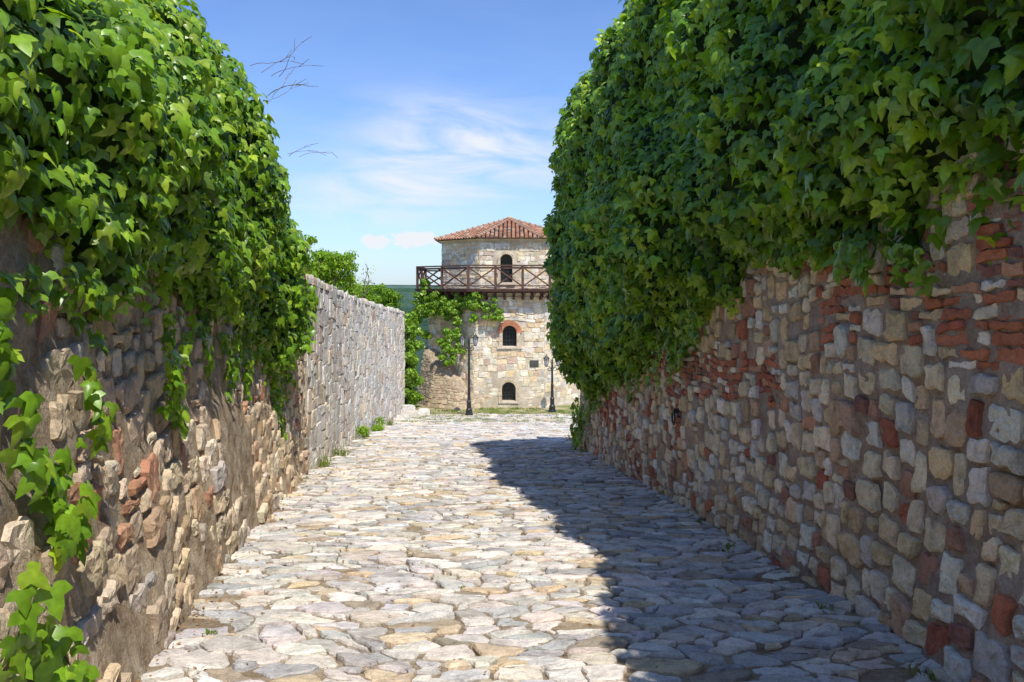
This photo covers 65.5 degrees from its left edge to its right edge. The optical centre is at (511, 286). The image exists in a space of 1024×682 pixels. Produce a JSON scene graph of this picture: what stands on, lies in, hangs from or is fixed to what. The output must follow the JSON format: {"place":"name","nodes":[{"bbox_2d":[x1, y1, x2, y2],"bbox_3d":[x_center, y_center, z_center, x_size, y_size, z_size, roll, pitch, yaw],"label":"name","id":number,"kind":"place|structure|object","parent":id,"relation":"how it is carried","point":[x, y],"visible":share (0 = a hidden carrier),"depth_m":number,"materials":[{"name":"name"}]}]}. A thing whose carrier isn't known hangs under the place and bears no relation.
{"place":"outdoors","nodes":[
{"label":"outdoors","id":0,"kind":"place"},
{"bbox_2d":[339,285,440,375],"bbox_3d":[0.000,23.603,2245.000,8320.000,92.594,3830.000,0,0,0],"label":"distant hills","id":1,"kind":"structure","parent":0,"point":[406,291],"depth_m":1643.72,"materials":[{"name":"green plant"}]},
{"bbox_2d":[175,0,627,284],"label":"sky","id":2,"kind":"structure","parent":0,"point":[438,117],"materials":[{"name":"blue"}]},
{"bbox_2d":[413,387,579,412],"bbox_3d":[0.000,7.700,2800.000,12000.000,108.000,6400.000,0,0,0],"label":"ground","id":3,"kind":"structure","parent":0,"point":[545,410],"depth_m":40.13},
{"bbox_2d":[0,213,308,681],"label":"stone wall","id":4,"kind":"structure","parent":3,"relation":"on","point":[123,637],"depth_m":4.91,"materials":[{"name":"brown stone"}]},
{"bbox_2d":[0,213,309,681],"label":"wall stones","id":5,"kind":"object","parent":4,"relation":"attached to","point":[17,545],"depth_m":5.36,"materials":[{"name":"beige stone"}]},
{"bbox_2d":[0,261,296,681],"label":"strand","id":6,"kind":"object","parent":5,"relation":"on","point":[42,649],"depth_m":3.48},
{"bbox_2d":[0,0,319,379],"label":"ivy","id":7,"kind":"object","parent":4,"relation":"attached to","point":[63,81],"visible":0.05,"depth_m":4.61,"materials":[{"name":"green plant"}]},
{"bbox_2d":[250,37,337,157],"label":"bare twigs","id":8,"kind":"object","parent":7,"relation":"attached to","point":[291,87],"visible":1,"depth_m":9.46,"materials":[{"name":"brown wood"}]},
{"bbox_2d":[303,265,318,277],"bbox_3d":[-5.842,1.566,19.948,1.782,5.098,1.908,0,0,0],"label":"deciduous tree","id":9,"kind":"object","parent":3,"relation":"on","point":[313,273],"visible":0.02,"depth_m":20.55,"materials":[{"name":"green plant"}]},
{"bbox_2d":[303,234,365,295],"bbox_3d":[-5.644,1.488,23.008,2.317,5.971,2.530,0,0,43],"label":"deciduous tree","id":10,"kind":"object","parent":3,"relation":"on","point":[327,267],"visible":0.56,"depth_m":22.76,"materials":[{"name":"green plant"}]},
{"bbox_2d":[334,278,363,297],"bbox_3d":[-6.676,2.421,29.923,2.476,5.784,2.346,0,0,25],"label":"bush","id":11,"kind":"object","parent":3,"relation":"on","point":[352,290],"visible":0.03,"depth_m":29.57,"materials":[{"name":"green plant"}]},
{"bbox_2d":[304,283,404,453],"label":"stone wall","id":12,"kind":"structure","parent":3,"relation":"on","point":[307,384],"depth_m":22.99,"materials":[{"name":"grey stone"}]},
{"bbox_2d":[306,274,404,469],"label":"wall stones","id":13,"kind":"object","parent":12,"relation":"attached to","point":[324,348],"depth_m":21.68,"materials":[{"name":"grey stone"}]},
{"bbox_2d":[356,264,375,298],"bbox_3d":[-6.275,2.330,32.440,1.516,6.553,1.916,0,0,0],"label":"bare tree","id":14,"kind":"object","parent":3,"relation":"on","point":[364,281],"visible":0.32,"depth_m":32.43,"materials":[{"name":"grey plant"}]},
{"bbox_2d":[355,286,382,303],"bbox_3d":[-6.663,2.884,35.013,2.334,6.012,2.240,0,0,0],"label":"bush","id":15,"kind":"object","parent":3,"relation":"on","point":[370,294],"visible":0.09,"depth_m":34.35,"materials":[{"name":"green plant"}]},
{"bbox_2d":[365,283,402,308],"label":"bush","id":16,"kind":"object","parent":3,"relation":"on","point":[392,297],"visible":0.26,"depth_m":41.62,"materials":[{"name":"green plant"}]},
{"bbox_2d":[404,311,425,407],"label":"climbing hedge","id":17,"kind":"object","parent":3,"relation":"on","point":[413,331],"visible":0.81,"depth_m":40.09,"materials":[{"name":"green plant"}]},
{"bbox_2d":[417,346,481,409],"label":"battered stone buttress","id":18,"kind":"structure","parent":3,"relation":"on","point":[442,387],"depth_m":41.27,"materials":[{"name":"beige stone"}]},
{"bbox_2d":[356,416,576,440],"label":"wall foot weeds","id":19,"kind":"object","parent":3,"relation":"on","point":[362,430],"depth_m":23.95,"materials":[{"name":"green plant"}]},
{"bbox_2d":[415,216,579,407],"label":"stone tower","id":20,"kind":"structure","parent":3,"relation":"on","point":[502,260],"depth_m":41.37,"materials":[{"name":"beige stone"}]},
{"bbox_2d":[411,278,503,366],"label":"tower climbing plant","id":21,"kind":"object","parent":20,"relation":"attached to","point":[447,305],"visible":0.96,"depth_m":41.14,"materials":[{"name":"green plant"}]},
{"bbox_2d":[500,255,515,399],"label":"window panes","id":22,"kind":"structure","parent":20,"relation":"in","point":[509,271],"depth_m":41.51,"materials":[{"name":"glass"}]},
{"bbox_2d":[543,354,559,411],"bbox_3d":[2.000,4.757,39.600,0.992,2.900,0.390,0,0,-29],"label":"street lamp","id":23,"kind":"object","parent":3,"relation":"on","point":[546,358],"visible":0.94,"depth_m":39.53,"materials":[{"name":"black metal"}]},
{"bbox_2d":[580,135,1023,681],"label":"stone wall","id":24,"kind":"structure","parent":3,"relation":"on","point":[972,558],"depth_m":5.52,"materials":[{"name":"brown stone"}]},
{"bbox_2d":[671,407,679,424],"bbox_3d":[2.313,1.818,11.200,0.111,0.246,0.202,0,0,0],"label":"iron wall ring","id":25,"kind":"object","parent":24,"relation":"attached to","point":[675,410],"visible":0.98,"depth_m":11.17,"materials":[{"name":"black metal"}]},
{"bbox_2d":[542,0,1023,403],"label":"ivy","id":26,"kind":"object","parent":24,"relation":"on","point":[972,19],"visible":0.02,"depth_m":6.57,"materials":[{"name":"green plant"}]},
{"bbox_2d":[579,133,1023,681],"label":"wall stones","id":27,"kind":"object","parent":24,"relation":"attached to","point":[992,662],"depth_m":5.73,"materials":[{"name":"stone"}]},
{"bbox_2d":[570,233,940,451],"bbox_3d":[2.075,1.914,12.308,0.422,4.818,18.111,0,0,-3],"label":"strand","id":28,"kind":"object","parent":27,"relation":"on","point":[847,255],"depth_m":6.75},
{"bbox_2d":[141,413,964,681],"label":"cobblestone path","id":29,"kind":"structure","parent":0,"point":[653,580],"depth_m":6.45,"materials":[{"name":"stone"}]},
{"bbox_2d":[393,405,429,420],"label":"stone blocks","id":30,"kind":"object","parent":29,"relation":"on","point":[409,411],"depth_m":36.74,"materials":[{"name":"white stone"}]},
{"bbox_2d":[460,333,478,415],"bbox_3d":[-2.050,4.160,38.000,0.992,3.950,0.390,0,0,-29],"label":"street lamp","id":31,"kind":"object","parent":29,"relation":"on","point":[475,337],"visible":1,"depth_m":37.95,"materials":[{"name":"black metal"}]},
{"bbox_2d":[136,466,849,681],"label":"fallen leaves","id":32,"kind":"object","parent":29,"relation":"on","point":[247,570],"visible":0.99,"depth_m":6.36,"materials":[{"name":"brown plant"}]},
{"bbox_2d":[202,406,935,680],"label":"grass tufts","id":33,"kind":"object","parent":29,"relation":"on","point":[727,546],"visible":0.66,"depth_m":33.48,"materials":[{"name":"green plant"}]}
]}

